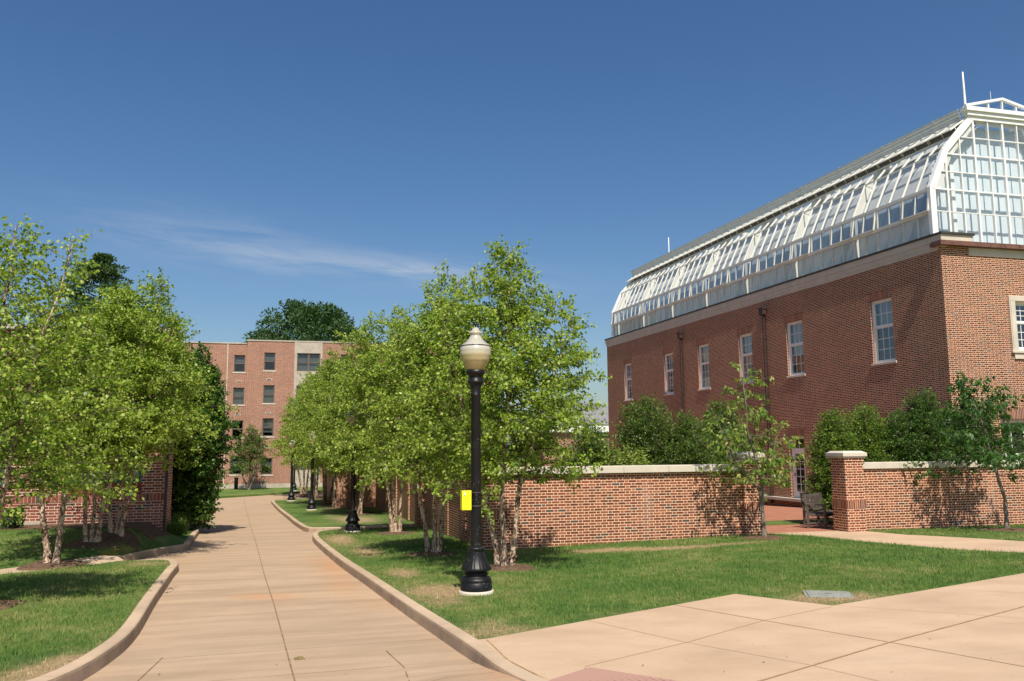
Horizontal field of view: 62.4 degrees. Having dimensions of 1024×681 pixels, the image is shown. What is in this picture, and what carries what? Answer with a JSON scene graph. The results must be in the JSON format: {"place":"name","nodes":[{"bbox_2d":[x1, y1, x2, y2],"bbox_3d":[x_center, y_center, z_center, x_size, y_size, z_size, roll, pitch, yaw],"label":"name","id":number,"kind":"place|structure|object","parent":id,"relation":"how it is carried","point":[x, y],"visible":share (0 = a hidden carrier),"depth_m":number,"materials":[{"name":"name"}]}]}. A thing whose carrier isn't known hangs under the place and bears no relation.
{"place":"outdoors","nodes":[
{"label":"outdoors","id":0,"kind":"place"},
{"bbox_2d":[0,556,124,573],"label":"side path","id":1,"kind":"structure","parent":0,"point":[96,560],"depth_m":18.63,"materials":[{"name":"concrete"}]},
{"bbox_2d":[0,560,168,680],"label":"lawn","id":2,"kind":"structure","parent":0,"point":[44,670],"depth_m":11.14,"materials":[{"name":"green plant"}]},
{"bbox_2d":[0,599,25,610],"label":"mulch ring","id":3,"kind":"object","parent":2,"relation":"on","point":[5,604],"visible":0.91,"depth_m":12.44,"materials":[{"name":"brown soil"}]},
{"bbox_2d":[0,213,155,530],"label":"river birch","id":4,"kind":"object","parent":3,"relation":"on","point":[9,376],"visible":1,"depth_m":12.76,"materials":[{"name":"green plant"}]},
{"bbox_2d":[17,558,86,570],"bbox_3d":[-9.752,4.780,18.072,1.460,0.137,1.403,1,-7,-15],"label":"mulch ring","id":5,"kind":"object","parent":2,"relation":"on","point":[39,565],"visible":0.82,"depth_m":17.78,"materials":[{"name":"brown soil"}]},
{"bbox_2d":[0,297,153,562],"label":"river birch","id":6,"kind":"object","parent":5,"relation":"on","point":[104,432],"visible":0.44,"depth_m":18.28,"materials":[{"name":"green plant"}]},
{"bbox_2d":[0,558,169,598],"bbox_3d":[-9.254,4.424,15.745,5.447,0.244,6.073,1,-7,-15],"label":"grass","id":7,"kind":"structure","parent":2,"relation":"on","point":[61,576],"depth_m":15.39,"materials":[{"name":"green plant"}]},
{"bbox_2d":[0,525,194,568],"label":"lawn","id":8,"kind":"structure","parent":0,"point":[175,539],"depth_m":20.43,"materials":[{"name":"green plant"}]},
{"bbox_2d":[0,522,172,539],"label":"mulch bed","id":9,"kind":"object","parent":8,"relation":"on","point":[151,529],"visible":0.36,"depth_m":22.98,"materials":[{"name":"brown soil"}]},
{"bbox_2d":[0,504,32,528],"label":"garden plant","id":10,"kind":"object","parent":9,"relation":"on","point":[11,523],"visible":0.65,"depth_m":22.17,"materials":[{"name":"green plant"}]},
{"bbox_2d":[166,521,189,535],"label":"grass clump","id":11,"kind":"object","parent":9,"relation":"on","point":[176,528],"visible":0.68,"depth_m":25.77,"materials":[{"name":"green plant"}]},
{"bbox_2d":[61,537,120,549],"bbox_3d":[-10.097,4.901,20.357,1.415,0.238,1.395,1,-7,-15],"label":"mulch ring","id":12,"kind":"object","parent":8,"relation":"on","point":[106,542],"visible":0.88,"depth_m":20.05,"materials":[{"name":"brown soil"}]},
{"bbox_2d":[0,281,202,541],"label":"river birch","id":13,"kind":"object","parent":12,"relation":"on","point":[129,316],"visible":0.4,"depth_m":20.61,"materials":[{"name":"green plant"}]},
{"bbox_2d":[88,529,139,551],"bbox_3d":[-10.091,5.091,21.444,1.413,0.541,1.411,1,-7,-15],"label":"mulch ring","id":14,"kind":"object","parent":8,"relation":"on","point":[127,539],"visible":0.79,"depth_m":21.34,"materials":[{"name":"brown soil"}]},
{"bbox_2d":[34,267,238,536],"bbox_3d":[-9.816,1.491,21.899,5.097,7.084,5.106,0,-7,0],"label":"river birch","id":15,"kind":"object","parent":14,"relation":"on","point":[173,348],"visible":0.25,"depth_m":21.98,"materials":[{"name":"green plant"}]},
{"bbox_2d":[164,299,221,470],"bbox_3d":[-12.053,2.265,29.287,4.284,7.628,4.019,0,-7,-5],"label":"river birch","id":16,"kind":"object","parent":8,"relation":"on","point":[183,444],"visible":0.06,"depth_m":29.09,"materials":[{"name":"green plant"}]},
{"bbox_2d":[171,341,241,528],"bbox_3d":[-11.573,3.420,30.384,3.439,6.811,3.544,-1,-7,1],"label":"hedge tree","id":17,"kind":"object","parent":8,"relation":"on","point":[195,493],"visible":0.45,"depth_m":29.75,"materials":[{"name":"green plant"}]},
{"bbox_2d":[218,487,322,497],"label":"lawn","id":18,"kind":"structure","parent":0,"point":[233,493],"depth_m":69.54,"materials":[{"name":"green plant"}]},
{"bbox_2d":[47,252,148,321],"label":"maple tree","id":19,"kind":"object","parent":18,"relation":"on","point":[108,274],"visible":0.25,"depth_m":47.70,"materials":[{"name":"green plant"}]},
{"bbox_2d":[229,424,273,489],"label":"slender tree","id":20,"kind":"object","parent":18,"relation":"on","point":[255,441],"visible":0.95,"depth_m":73.23,"materials":[{"name":"green plant"}]},
{"bbox_2d":[83,493,520,680],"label":"driveway","id":21,"kind":"structure","parent":0,"point":[178,636],"depth_m":11.41,"materials":[{"name":"concrete"}]},
{"bbox_2d":[27,558,178,680],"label":"kerb","id":22,"kind":"structure","parent":21,"relation":"on","point":[120,641],"depth_m":9.58,"materials":[{"name":"concrete"}]},
{"bbox_2d":[118,511,214,560],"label":"kerb","id":23,"kind":"structure","parent":21,"relation":"on","point":[190,540],"depth_m":22.29,"materials":[{"name":"concrete"}]},
{"bbox_2d":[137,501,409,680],"bbox_3d":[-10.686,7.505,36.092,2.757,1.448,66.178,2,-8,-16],"label":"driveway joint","id":24,"kind":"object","parent":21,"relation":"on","point":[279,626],"visible":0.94,"depth_m":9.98,"materials":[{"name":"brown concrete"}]},
{"bbox_2d":[271,497,414,531],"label":"kerb","id":25,"kind":"structure","parent":21,"relation":"on","point":[297,523],"depth_m":30.93,"materials":[{"name":"concrete"}]},
{"bbox_2d":[312,529,548,680],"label":"kerb","id":26,"kind":"structure","parent":21,"relation":"on","point":[468,646],"depth_m":10.52,"materials":[{"name":"concrete"}]},
{"bbox_2d":[275,497,414,526],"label":"lawn","id":27,"kind":"structure","parent":0,"point":[321,516],"depth_m":38.61,"materials":[{"name":"green plant"}]},
{"bbox_2d":[287,440,295,500],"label":"street lamp","id":28,"kind":"object","parent":27,"relation":"on","point":[291,495],"visible":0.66,"depth_m":55.65,"materials":[{"name":"black metal"}]},
{"bbox_2d":[271,367,324,497],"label":"river birch","id":29,"kind":"object","parent":27,"relation":"on","point":[296,467],"visible":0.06,"depth_m":58.28,"materials":[{"name":"green plant"}]},
{"bbox_2d":[306,429,316,509],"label":"street lamp","id":30,"kind":"object","parent":27,"relation":"on","point":[311,502],"visible":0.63,"depth_m":44.28,"materials":[{"name":"black metal"}]},
{"bbox_2d":[346,513,374,515],"bbox_3d":[-6.944,7.981,38.700,1.473,0.139,1.554,1,-7,-15],"label":"mulch ring","id":31,"kind":"object","parent":27,"relation":"on","point":[363,514],"visible":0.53,"depth_m":38.36,"materials":[{"name":"brown soil"}]},
{"bbox_2d":[294,357,395,513],"bbox_3d":[-6.894,4.369,38.994,5.212,7.411,5.500,-4,-8,25],"label":"river birch","id":32,"kind":"object","parent":31,"relation":"on","point":[326,413],"visible":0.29,"depth_m":38.64,"materials":[{"name":"green plant"}]},
{"bbox_2d":[0,0,1023,444],"label":"sky","id":33,"kind":"structure","parent":0,"point":[257,154],"materials":[{"name":"blue"}]},
{"bbox_2d":[318,527,1023,638],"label":"lawn","id":34,"kind":"structure","parent":0,"point":[452,585],"depth_m":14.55,"materials":[{"name":"green plant"}]},
{"bbox_2d":[344,404,361,531],"bbox_3d":[-5.201,4.191,27.758,0.544,4.400,0.544,1,-7,-15],"label":"street lamp","id":35,"kind":"object","parent":34,"relation":"on","point":[352,520],"visible":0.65,"depth_m":27.55,"materials":[{"name":"black metal"}]},
{"bbox_2d":[318,526,470,555],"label":"grass","id":36,"kind":"structure","parent":34,"relation":"on","point":[376,536],"depth_m":23.40,"materials":[{"name":"green plant"}]},
{"bbox_2d":[375,531,416,534],"bbox_3d":[-3.598,6.032,26.424,1.456,0.135,1.398,1,-7,-15],"label":"mulch ring","id":37,"kind":"object","parent":34,"relation":"on","point":[394,533],"visible":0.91,"depth_m":26.21,"materials":[{"name":"brown soil"}]},
{"bbox_2d":[316,304,456,531],"bbox_3d":[-3.566,2.443,26.906,4.833,7.392,4.917,0,-7,0],"label":"river birch","id":38,"kind":"object","parent":37,"relation":"on","point":[357,390],"visible":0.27,"depth_m":26.62,"materials":[{"name":"green plant"}]},
{"bbox_2d":[403,551,458,556],"bbox_3d":[-1.830,4.897,19.355,1.436,0.137,1.442,1,-7,-15],"label":"mulch ring","id":39,"kind":"object","parent":34,"relation":"on","point":[442,553],"visible":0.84,"depth_m":19.13,"materials":[{"name":"brown soil"}]},
{"bbox_2d":[347,259,506,551],"bbox_3d":[-1.836,1.463,19.734,3.722,7.063,3.967,3,-8,-23],"label":"river birch","id":40,"kind":"object","parent":39,"relation":"on","point":[396,403],"visible":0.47,"depth_m":19.58,"materials":[{"name":"green plant"}]},
{"bbox_2d":[459,319,493,595],"bbox_3d":[-0.564,1.843,13.229,0.544,4.400,0.544,1,-7,-15],"label":"street lamp","id":41,"kind":"object","parent":34,"relation":"on","point":[475,355],"visible":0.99,"depth_m":13.15,"materials":[{"name":"black cast iron"},{"name":"frosted cream glass"},{"name":"concrete"}]},
{"bbox_2d":[460,490,481,509],"bbox_3d":[-0.635,2.471,13.113,0.345,0.298,0.187,2,-8,-22],"label":"yellow box","id":42,"kind":"object","parent":41,"relation":"attached to","point":[465,499],"visible":0.96,"depth_m":13.01,"materials":[{"name":"plastic"}]},
{"bbox_2d":[489,563,535,571],"bbox_3d":[-0.177,4.396,16.327,1.374,0.140,1.430,1,-7,-15],"label":"mulch ring","id":43,"kind":"object","parent":34,"relation":"on","point":[515,567],"visible":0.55,"depth_m":16.01,"materials":[{"name":"brown soil"}]},
{"bbox_2d":[383,234,611,565],"bbox_3d":[-0.334,1.202,16.810,4.653,6.617,4.911,0,-7,0],"label":"river birch","id":44,"kind":"object","parent":43,"relation":"on","point":[506,374],"visible":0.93,"depth_m":16.57,"materials":[{"name":"green plant"}]},
{"bbox_2d":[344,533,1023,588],"bbox_3d":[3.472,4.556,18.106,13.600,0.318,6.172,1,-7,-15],"label":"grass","id":45,"kind":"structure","parent":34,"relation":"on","point":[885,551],"depth_m":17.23,"materials":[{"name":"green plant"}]},
{"bbox_2d":[740,535,784,539],"bbox_3d":[6.158,4.842,20.673,1.252,0.138,1.239,1,-7,-15],"label":"mulch ring","id":46,"kind":"object","parent":34,"relation":"on","point":[767,537],"visible":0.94,"depth_m":20.53,"materials":[{"name":"brown soil"}]},
{"bbox_2d":[698,362,808,535],"bbox_3d":[5.954,2.725,21.154,2.589,4.448,2.652,0,-7,0],"label":"dogwood tree","id":47,"kind":"object","parent":46,"relation":"on","point":[767,465],"visible":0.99,"depth_m":20.94,"materials":[{"name":"green plant"}]},
{"bbox_2d":[803,590,854,597],"bbox_3d":[4.564,3.688,12.205,0.660,0.086,0.560,-2,-7,13],"label":"utility cover","id":48,"kind":"object","parent":34,"relation":"on","point":[832,594],"visible":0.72,"depth_m":12.12,"materials":[{"name":"grey concrete"}]},
{"bbox_2d":[478,573,1023,680],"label":"forecourt pavement","id":49,"kind":"structure","parent":0,"point":[549,653],"depth_m":9.04,"materials":[{"name":"concrete"}]},
{"bbox_2d":[549,667,674,680],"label":"tactile paving","id":50,"kind":"structure","parent":49,"relation":"on","point":[591,674],"depth_m":7.50,"materials":[{"name":"beige concrete"}]},
{"bbox_2d":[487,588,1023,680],"bbox_3d":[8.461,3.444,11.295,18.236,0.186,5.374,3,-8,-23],"label":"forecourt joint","id":51,"kind":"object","parent":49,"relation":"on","point":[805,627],"visible":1,"depth_m":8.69,"materials":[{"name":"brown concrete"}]},
{"bbox_2d":[764,505,835,532],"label":"brick terrace","id":52,"kind":"structure","parent":0,"point":[775,513],"depth_m":28.43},
{"bbox_2d":[558,416,628,465],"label":"garden shrub","id":53,"kind":"object","parent":52,"relation":"on","point":[595,445],"visible":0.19,"depth_m":23.48,"materials":[{"name":"green plant"}]},
{"bbox_2d":[592,441,652,465],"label":"hedge","id":54,"kind":"object","parent":52,"relation":"on","point":[630,458],"visible":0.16,"depth_m":23.39,"materials":[{"name":"green plant"}]},
{"bbox_2d":[605,388,677,464],"bbox_3d":[4.109,3.576,25.582,2.906,4.278,3.114,1,-7,-15],"label":"garden shrub","id":55,"kind":"object","parent":52,"relation":"on","point":[647,430],"visible":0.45,"depth_m":25.32,"materials":[{"name":"green plant"}]},
{"bbox_2d":[643,408,725,464],"bbox_3d":[5.179,3.779,24.873,2.642,3.587,2.650,1,-7,-15],"label":"garden shrub","id":56,"kind":"object","parent":52,"relation":"on","point":[690,445],"visible":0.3,"depth_m":24.65,"materials":[{"name":"green plant"}]},
{"bbox_2d":[698,396,747,463],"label":"garden shrub","id":57,"kind":"object","parent":52,"relation":"on","point":[720,410],"visible":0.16,"depth_m":27.25,"materials":[{"name":"green plant"}]},
{"bbox_2d":[726,452,764,534],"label":"gate pillar","id":58,"kind":"structure","parent":52,"relation":"on","point":[751,508],"depth_m":21.88,"materials":[{"name":"brick"}]},
{"bbox_2d":[765,519,832,524],"bbox_3d":[10.461,5.758,27.047,9.000,0.068,1.600,1,-7,-15],"label":"planting strip","id":59,"kind":"object","parent":52,"relation":"on","point":[784,522],"visible":0.18,"depth_m":26.43,"materials":[{"name":"green plant"}]},
{"bbox_2d":[711,422,772,500],"bbox_3d":[6.954,4.161,26.364,2.053,3.192,2.168,0,-7,0],"label":"shrub","id":60,"kind":"object","parent":59,"relation":"on","point":[746,443],"visible":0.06,"depth_m":26.21,"materials":[{"name":"green plant"}]},
{"bbox_2d":[799,492,831,524],"bbox_3d":[9.588,5.115,25.874,1.580,0.955,0.677,5,-9,-34],"label":"garden bench","id":61,"kind":"object","parent":52,"relation":"on","point":[804,511],"visible":0.26,"depth_m":25.58,"materials":[{"name":"grey wood"}]},
{"bbox_2d":[802,492,832,528],"bbox_3d":[9.067,4.910,24.510,0.677,0.955,1.580,-7,-9,40],"label":"garden bench","id":62,"kind":"object","parent":52,"relation":"on","point":[825,514],"visible":0.69,"depth_m":24.15,"materials":[{"name":"grey wood"}]},
{"bbox_2d":[802,402,866,525],"bbox_3d":[9.789,3.715,25.536,2.003,3.768,2.013,-3,-8,19],"label":"garden shrub","id":63,"kind":"object","parent":52,"relation":"on","point":[830,436],"visible":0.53,"depth_m":25.41,"materials":[{"name":"green plant"}]},
{"bbox_2d":[825,451,866,531],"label":"gate pillar","id":64,"kind":"structure","parent":52,"relation":"on","point":[848,494],"depth_m":22.74,"materials":[{"name":"brick"}]},
{"bbox_2d":[841,400,900,461],"bbox_3d":[11.126,3.778,26.471,2.470,3.894,2.392,1,-7,-15],"label":"garden shrub","id":65,"kind":"object","parent":52,"relation":"on","point":[870,436],"visible":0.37,"depth_m":26.13,"materials":[{"name":"green plant"}]},
{"bbox_2d":[865,406,934,461],"bbox_3d":[12.027,3.858,26.306,2.412,3.658,2.324,-5,-8,31],"label":"garden shrub","id":66,"kind":"object","parent":52,"relation":"on","point":[903,447],"visible":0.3,"depth_m":25.98,"materials":[{"name":"green plant"}]},
{"bbox_2d":[890,386,969,460],"bbox_3d":[12.834,3.524,26.304,2.834,4.298,2.840,1,-7,-15],"label":"garden shrub","id":67,"kind":"object","parent":52,"relation":"on","point":[923,407],"visible":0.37,"depth_m":25.99,"materials":[{"name":"green plant"}]},
{"bbox_2d":[939,399,1011,460],"bbox_3d":[14.368,3.651,26.424,2.735,4.035,2.803,1,-7,-15],"label":"garden shrub","id":68,"kind":"object","parent":52,"relation":"on","point":[967,452],"visible":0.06,"depth_m":26.17,"materials":[{"name":"green plant"}]},
{"bbox_2d":[769,531,1023,552],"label":"garden path","id":69,"kind":"structure","parent":0,"point":[956,542],"depth_m":19.50,"materials":[{"name":"concrete"}]},
{"bbox_2d":[867,523,1023,540],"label":"lawn","id":70,"kind":"structure","parent":0,"point":[958,532],"depth_m":21.39,"materials":[{"name":"green plant"}]},
{"bbox_2d":[977,527,1023,531],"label":"mulch ring","id":71,"kind":"object","parent":70,"relation":"on","point":[1014,529],"visible":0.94,"depth_m":21.82,"materials":[{"name":"brown soil"}]},
{"bbox_2d":[901,371,1023,527],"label":"dogwood tree","id":72,"kind":"object","parent":71,"relation":"on","point":[960,437],"visible":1,"depth_m":22.17,"materials":[{"name":"green plant"}]},
{"bbox_3d":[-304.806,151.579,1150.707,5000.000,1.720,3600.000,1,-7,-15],"label":"ground","id":73,"kind":"structure","parent":0,"visible":0},
{"bbox_2d":[0,324,192,529],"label":"brick building","id":74,"kind":"structure","parent":73,"relation":"on","point":[154,485],"depth_m":24.59,"materials":[{"name":"red brick"}]},
{"bbox_2d":[73,455,141,483],"bbox_3d":[-11.844,3.411,24.654,2.030,1.470,0.140,1,-7,-15],"label":"window","id":75,"kind":"structure","parent":74,"relation":"in","point":[140,475],"depth_m":24.74,"materials":[{"name":"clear glass"}]},
{"bbox_2d":[243,298,361,343],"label":"maple tree","id":76,"kind":"object","parent":73,"relation":"on","point":[313,323],"visible":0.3,"depth_m":94.87,"materials":[{"name":"green plant"}]},
{"bbox_2d":[180,339,490,488],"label":"dormitory building","id":77,"kind":"structure","parent":73,"relation":"on","point":[263,377],"depth_m":77.81,"materials":[{"name":"red brick"},{"name":"limestone"},{"name":"glass"}]},
{"bbox_2d":[229,457,241,475],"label":"window","id":78,"kind":"structure","parent":77,"relation":"in","point":[234,460],"depth_m":76.86,"materials":[{"name":"black glass"}]},
{"bbox_2d":[231,388,244,405],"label":"window","id":79,"kind":"structure","parent":77,"relation":"in","point":[238,393],"depth_m":77.73,"materials":[{"name":"grey glass"}]},
{"bbox_2d":[233,355,245,372],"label":"window","id":80,"kind":"structure","parent":77,"relation":"in","point":[238,359],"depth_m":78.11,"materials":[{"name":"grey glass"}]},
{"bbox_2d":[260,458,272,475],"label":"window","id":81,"kind":"structure","parent":77,"relation":"in","point":[269,463],"depth_m":77.26,"materials":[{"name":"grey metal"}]},
{"bbox_2d":[261,418,273,437],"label":"window","id":82,"kind":"structure","parent":77,"relation":"in","point":[267,423],"depth_m":77.69,"materials":[{"name":"grey glass"}]},
{"bbox_2d":[262,385,274,404],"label":"window","id":83,"kind":"structure","parent":77,"relation":"in","point":[268,390],"depth_m":78.07,"materials":[{"name":"grey glass"}]},
{"bbox_2d":[263,353,275,371],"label":"window","id":84,"kind":"structure","parent":77,"relation":"in","point":[268,357],"depth_m":78.47,"materials":[{"name":"grey glass"}]},
{"bbox_2d":[297,353,308,370],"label":"window","id":85,"kind":"structure","parent":77,"relation":"in","point":[302,358],"depth_m":79.22,"materials":[{"name":"grey glass"}]},
{"bbox_2d":[308,354,319,370],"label":"window","id":86,"kind":"structure","parent":77,"relation":"in","point":[312,357],"depth_m":79.51,"materials":[{"name":"grey glass"}]},
{"bbox_2d":[327,460,743,550],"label":"garden wall","id":87,"kind":"structure","parent":73,"relation":"on","point":[618,504],"depth_m":21.25,"materials":[{"name":"brick"}]},
{"bbox_2d":[515,402,608,466],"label":"pavilion","id":88,"kind":"structure","parent":73,"relation":"on","point":[594,415],"depth_m":90.89,"materials":[{"name":"white paint"}]},
{"bbox_2d":[604,72,1023,506],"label":"brick hall","id":89,"kind":"structure","parent":73,"relation":"on","point":[884,284],"depth_m":34.51,"materials":[{"name":"brown brick"}]},
{"bbox_2d":[624,363,632,401],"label":"window","id":90,"kind":"structure","parent":89,"relation":"in","point":[629,364],"depth_m":56.65,"materials":[{"name":"white paint"}]},
{"bbox_2d":[664,352,674,395],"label":"window","id":91,"kind":"structure","parent":89,"relation":"in","point":[670,370],"depth_m":50.60,"materials":[{"name":"white paint"}]},
{"bbox_2d":[698,343,710,390],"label":"window","id":92,"kind":"structure","parent":89,"relation":"in","point":[706,349],"depth_m":46.31,"materials":[{"name":"white paint"}]},
{"bbox_2d":[740,333,753,384],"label":"window","id":93,"kind":"structure","parent":89,"relation":"in","point":[748,338],"depth_m":42.10,"materials":[{"name":"white paint"}]},
{"bbox_2d":[786,320,805,377],"bbox_3d":[12.746,0.389,37.739,0.364,2.510,1.440,1,-7,-15],"label":"window","id":94,"kind":"structure","parent":89,"relation":"in","point":[797,325],"depth_m":38.05,"materials":[{"name":"white paint"}]},
{"bbox_2d":[791,436,805,497],"bbox_3d":[12.713,5.592,37.310,0.075,2.700,1.100,1,-7,-15],"label":"garden door","id":95,"kind":"structure","parent":89,"relation":"in","point":[796,494],"depth_m":37.53,"materials":[{"name":"white paint"}]},
{"bbox_2d":[871,297,896,365],"bbox_3d":[14.214,-0.327,32.195,0.364,2.510,1.400,1,-7,-15],"label":"window","id":96,"kind":"structure","parent":89,"relation":"in","point":[884,305],"depth_m":32.47,"materials":[{"name":"white paint"}]},
{"bbox_2d":[1000,419,1023,456],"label":"window","id":97,"kind":"structure","parent":89,"relation":"in","point":[1011,420],"depth_m":29.56,"materials":[{"name":"white paint"}]},
{"bbox_2d":[1015,302,1023,349],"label":"window","id":98,"kind":"structure","parent":89,"relation":"in","point":[1019,304],"depth_m":30.04,"materials":[{"name":"white paint"}]},
{"bbox_2d":[863,460,1023,529],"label":"garden wall","id":99,"kind":"structure","parent":73,"relation":"on","point":[896,497],"depth_m":23.47,"materials":[{"name":"brick"}]},
{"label":"mulch ring","id":100,"kind":"structure","parent":0,"visible":0},
{"bbox_2d":[268,371,311,493],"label":"river birch","id":101,"kind":"object","parent":100,"relation":"on","point":[289,415],"visible":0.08,"depth_m":64.16,"materials":[{"name":"green plant"}]},
{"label":"mulch ring","id":102,"kind":"structure","parent":0,"visible":0},
{"bbox_2d":[279,347,369,506],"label":"river birch","id":103,"kind":"object","parent":102,"relation":"on","point":[320,390],"visible":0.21,"depth_m":46.40,"materials":[{"name":"green plant"}]},
{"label":"mulch ring","id":104,"kind":"structure","parent":0,"visible":0},
{"bbox_2d":[265,358,337,503],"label":"river birch","id":105,"kind":"object","parent":104,"relation":"on","point":[325,500],"visible":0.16,"depth_m":50.70,"materials":[{"name":"green plant"}]},
{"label":"mulch ring","id":106,"kind":"structure","parent":0,"visible":0},
{"bbox_2d":[302,329,389,510],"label":"river birch","id":107,"kind":"object","parent":106,"relation":"on","point":[339,373],"visible":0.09,"depth_m":40.95,"materials":[{"name":"green plant"}]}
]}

